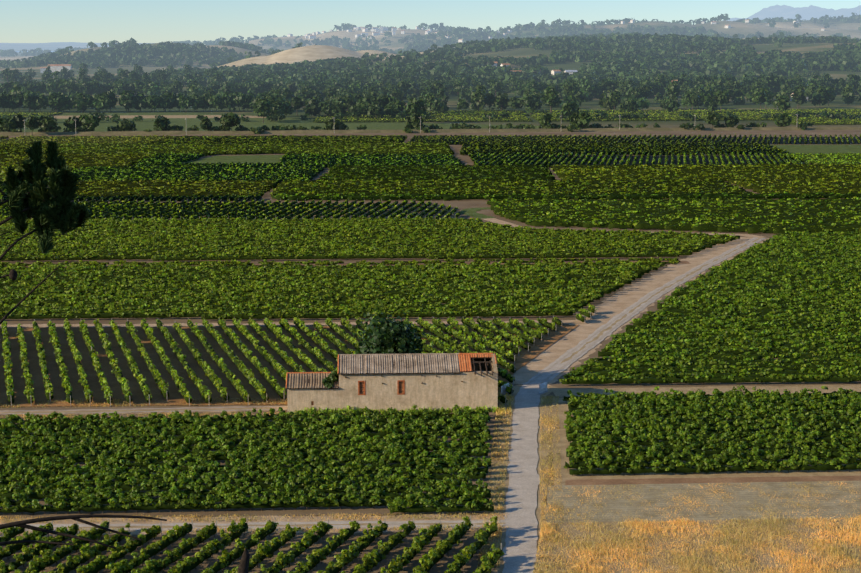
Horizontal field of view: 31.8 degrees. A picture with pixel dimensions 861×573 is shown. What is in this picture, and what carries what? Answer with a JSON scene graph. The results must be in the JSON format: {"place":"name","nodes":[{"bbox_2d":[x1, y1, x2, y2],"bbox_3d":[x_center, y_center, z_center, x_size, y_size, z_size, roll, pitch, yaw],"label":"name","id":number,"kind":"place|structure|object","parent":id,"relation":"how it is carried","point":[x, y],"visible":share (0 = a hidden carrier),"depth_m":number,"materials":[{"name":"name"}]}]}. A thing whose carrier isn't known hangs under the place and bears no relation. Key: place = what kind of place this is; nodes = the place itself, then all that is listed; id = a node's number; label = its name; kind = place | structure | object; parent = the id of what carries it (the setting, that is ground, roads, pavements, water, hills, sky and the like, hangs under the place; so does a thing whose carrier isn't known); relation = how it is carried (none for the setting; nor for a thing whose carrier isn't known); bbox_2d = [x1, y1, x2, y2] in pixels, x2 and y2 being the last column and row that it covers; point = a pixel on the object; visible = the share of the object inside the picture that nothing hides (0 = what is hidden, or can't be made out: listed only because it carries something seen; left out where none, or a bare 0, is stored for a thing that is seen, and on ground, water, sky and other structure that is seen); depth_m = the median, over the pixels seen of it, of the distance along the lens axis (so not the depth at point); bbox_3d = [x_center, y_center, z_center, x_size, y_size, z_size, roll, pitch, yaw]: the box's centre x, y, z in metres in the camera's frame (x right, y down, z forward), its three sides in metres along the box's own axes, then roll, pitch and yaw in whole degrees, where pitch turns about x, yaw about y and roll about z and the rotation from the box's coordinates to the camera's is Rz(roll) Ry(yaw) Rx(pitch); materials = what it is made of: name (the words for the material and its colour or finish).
{"place":"outdoors","nodes":[
{"label":"outdoors","id":0,"kind":"place"},
{"bbox_2d":[0,119,249,572],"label":"pine","id":1,"kind":"object","parent":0,"point":[51,214],"depth_m":7.73,"materials":[{"name":"green plant"}]},
{"bbox_2d":[0,514,505,536],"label":"track","id":2,"kind":"structure","parent":0,"point":[279,518],"depth_m":151.46,"materials":[{"name":"brown soil"}]},
{"bbox_2d":[15,520,505,531],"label":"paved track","id":3,"kind":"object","parent":2,"relation":"on","point":[395,523],"visible":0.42,"depth_m":150.19,"materials":[{"name":"soil"}]},
{"bbox_2d":[7,523,505,528],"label":"rut","id":4,"kind":"structure","parent":3,"relation":"on","point":[309,525],"depth_m":149.86,"materials":[{"name":"brown soil"}]},
{"bbox_2d":[0,325,577,406],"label":"soil","id":5,"kind":"structure","parent":0,"point":[525,356],"depth_m":227.24,"materials":[{"name":"brown soil"}]},
{"bbox_2d":[0,112,653,131],"bbox_3d":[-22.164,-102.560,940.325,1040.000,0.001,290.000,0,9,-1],"label":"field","id":6,"kind":"structure","parent":0,"point":[148,124],"depth_m":915.49,"materials":[{"name":"green plant"}]},
{"bbox_2d":[54,115,265,118],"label":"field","id":7,"kind":"structure","parent":6,"relation":"on","point":[150,116],"depth_m":1005.08,"materials":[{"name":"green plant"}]},
{"bbox_2d":[286,355,492,394],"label":"roof beams","id":8,"kind":"structure","parent":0,"point":[473,362],"depth_m":195.95,"materials":[{"name":"brown wood"}]},
{"bbox_2d":[287,353,497,412],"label":"barn walls","id":9,"kind":"structure","parent":0,"point":[472,390],"depth_m":195.95,"materials":[{"name":"beige paint"}]},
{"bbox_2d":[287,373,338,388],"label":"lean-to roof","id":10,"kind":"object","parent":9,"relation":"on","point":[291,383],"visible":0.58,"depth_m":196.48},
{"bbox_2d":[311,381,402,404],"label":"window shutters","id":11,"kind":"object","parent":9,"relation":"attached to","point":[361,390],"visible":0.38,"depth_m":195.76,"materials":[{"name":"brown wood"}]},
{"bbox_2d":[286,353,496,387],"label":"roof tiles","id":12,"kind":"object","parent":9,"relation":"on","point":[465,363],"depth_m":198.06,"materials":[{"name":"orange tile"}]},
{"bbox_2d":[338,353,459,373],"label":"corrugated roof","id":13,"kind":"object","parent":9,"relation":"on","point":[353,363],"visible":0.81,"depth_m":197.31,"materials":[{"name":"grey metal"}]},
{"bbox_2d":[0,12,860,387],"bbox_3d":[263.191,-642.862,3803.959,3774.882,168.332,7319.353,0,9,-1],"label":"tree","id":14,"kind":"object","parent":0,"point":[610,80],"depth_m":1506.58,"materials":[{"name":"green plant"}]},
{"bbox_2d":[0,5,860,572],"bbox_3d":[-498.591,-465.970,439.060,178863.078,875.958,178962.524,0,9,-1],"label":"terrain","id":15,"kind":"structure","parent":0,"point":[290,55],"depth_m":629.09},
{"bbox_2d":[0,406,287,414],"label":"track","id":16,"kind":"structure","parent":15,"relation":"on","point":[1,413],"depth_m":196.47,"materials":[{"name":"brown soil"}]},
{"bbox_2d":[0,406,287,411],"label":"rut","id":17,"kind":"structure","parent":16,"relation":"on","point":[145,408],"depth_m":197.90,"materials":[{"name":"brown soil"}]},
{"bbox_2d":[4,409,287,413],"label":"rut","id":18,"kind":"structure","parent":16,"relation":"on","point":[148,411],"depth_m":196.25,"materials":[{"name":"brown soil"}]},
{"bbox_2d":[184,155,283,163],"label":"grass patch","id":19,"kind":"object","parent":15,"relation":"on","point":[248,159],"visible":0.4,"depth_m":628.02,"materials":[{"name":"green plant"}]},
{"bbox_2d":[121,203,460,219],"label":"soil","id":20,"kind":"structure","parent":15,"relation":"on","point":[434,215],"depth_m":429.21,"materials":[{"name":"brown soil"}]},
{"bbox_2d":[0,320,585,326],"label":"headland","id":21,"kind":"structure","parent":15,"relation":"on","point":[263,324],"depth_m":257.59,"materials":[{"name":"brown soil"}]},
{"bbox_2d":[4,199,595,557],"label":"vine posts","id":22,"kind":"object","parent":15,"relation":"on","point":[266,396],"visible":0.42,"depth_m":199.38,"materials":[{"name":"brown wood"}]},
{"bbox_2d":[5,261,690,266],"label":"dirt track","id":23,"kind":"structure","parent":15,"relation":"on","point":[680,262],"depth_m":329.49,"materials":[{"name":"red soil"}]},
{"bbox_2d":[23,114,798,134],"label":"poles","id":24,"kind":"object","parent":15,"relation":"on","point":[420,117],"visible":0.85,"depth_m":815.87,"materials":[{"name":"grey wood"}]},
{"bbox_2d":[0,109,860,572],"bbox_3d":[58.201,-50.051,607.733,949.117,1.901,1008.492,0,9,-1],"label":"vine rows","id":25,"kind":"object","parent":15,"relation":"on","point":[688,211],"visible":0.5,"depth_m":332.20,"materials":[{"name":"green plant"}]},
{"bbox_2d":[0,108,860,572],"bbox_3d":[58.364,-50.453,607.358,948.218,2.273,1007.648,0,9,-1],"label":"vine","id":26,"kind":"object","parent":25,"relation":"on","point":[396,448],"depth_m":240.96,"materials":[{"name":"green plant"}]},
{"bbox_2d":[0,387,860,572],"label":"dry grass","id":27,"kind":"structure","parent":15,"relation":"on","point":[831,554],"depth_m":147.02,"materials":[{"name":"yellow plant"}]},
{"bbox_2d":[40,20,824,100],"bbox_3d":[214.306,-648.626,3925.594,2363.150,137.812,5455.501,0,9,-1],"label":"village houses","id":28,"kind":"structure","parent":15,"relation":"on","point":[59,68],"depth_m":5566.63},
{"bbox_2d":[458,207,493,218],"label":"track grass","id":29,"kind":"structure","parent":15,"relation":"on","point":[471,212],"depth_m":427.21,"materials":[{"name":"green plant"}]},
{"bbox_2d":[481,384,556,572],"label":"verge","id":30,"kind":"structure","parent":15,"relation":"on","point":[516,389],"depth_m":170.08,"materials":[{"name":"yellow plant"}]},
{"bbox_2d":[501,382,546,394],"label":"railings","id":31,"kind":"object","parent":30,"relation":"on","point":[542,387],"visible":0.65,"depth_m":206.21,"materials":[{"name":"metal"}]},
{"bbox_2d":[507,237,768,385],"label":"dirt road","id":32,"kind":"structure","parent":15,"relation":"on","point":[549,372],"depth_m":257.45,"materials":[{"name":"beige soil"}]},
{"bbox_2d":[527,237,757,383],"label":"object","id":33,"kind":"object","parent":32,"relation":"on","point":[564,357],"visible":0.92,"depth_m":264.02,"materials":[{"name":"beige soil"}]},
{"bbox_2d":[540,238,763,383],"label":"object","id":34,"kind":"object","parent":32,"relation":"on","point":[576,356],"visible":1,"depth_m":262.06,"materials":[{"name":"beige soil"}]},
{"bbox_2d":[546,481,860,521],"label":"field","id":35,"kind":"structure","parent":15,"relation":"on","point":[753,495],"depth_m":157.50,"materials":[{"name":"beige soil"}]},
{"bbox_2d":[551,384,860,396],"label":"dirt path","id":36,"kind":"structure","parent":15,"relation":"on","point":[560,392],"depth_m":208.91,"materials":[{"name":"brown soil"}]},
{"bbox_2d":[552,393,860,485],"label":"ground","id":37,"kind":"structure","parent":15,"relation":"on","point":[564,443],"depth_m":167.82,"materials":[{"name":"brown soil"}]},
{"bbox_2d":[565,476,860,484],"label":"dirt track","id":38,"kind":"structure","parent":37,"relation":"on","point":[702,480],"depth_m":165.11,"materials":[{"name":"soil"}]},
{"bbox_2d":[770,145,860,153],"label":"grass","id":39,"kind":"structure","parent":15,"relation":"on","point":[818,149],"depth_m":694.67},
{"bbox_2d":[0,126,860,135],"bbox_3d":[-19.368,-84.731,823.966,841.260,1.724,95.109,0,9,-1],"label":"embankment","id":40,"kind":"structure","parent":0,"point":[399,131],"depth_m":820.50,"materials":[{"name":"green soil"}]},
{"bbox_2d":[109,126,822,131],"bbox_3d":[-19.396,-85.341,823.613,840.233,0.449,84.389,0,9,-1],"label":"embankment road","id":41,"kind":"structure","parent":40,"relation":"on","point":[435,129],"depth_m":830.98,"materials":[{"name":"brown soil"}]},
{"bbox_2d":[0,0,860,43],"label":"sky","id":42,"kind":"structure","parent":0,"point":[21,21],"materials":[{"name":"blue"}]},
{"bbox_2d":[502,384,540,572],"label":"road","id":43,"kind":"structure","parent":0,"point":[520,547],"depth_m":162.99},
{"bbox_2d":[483,218,764,237],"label":"track","id":44,"kind":"structure","parent":0,"point":[495,220],"depth_m":396.64,"materials":[{"name":"beige soil"}]},
{"bbox_2d":[534,518,860,572],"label":"dry field","id":45,"kind":"structure","parent":0,"point":[759,557],"depth_m":143.07,"materials":[{"name":"yellow plant"}]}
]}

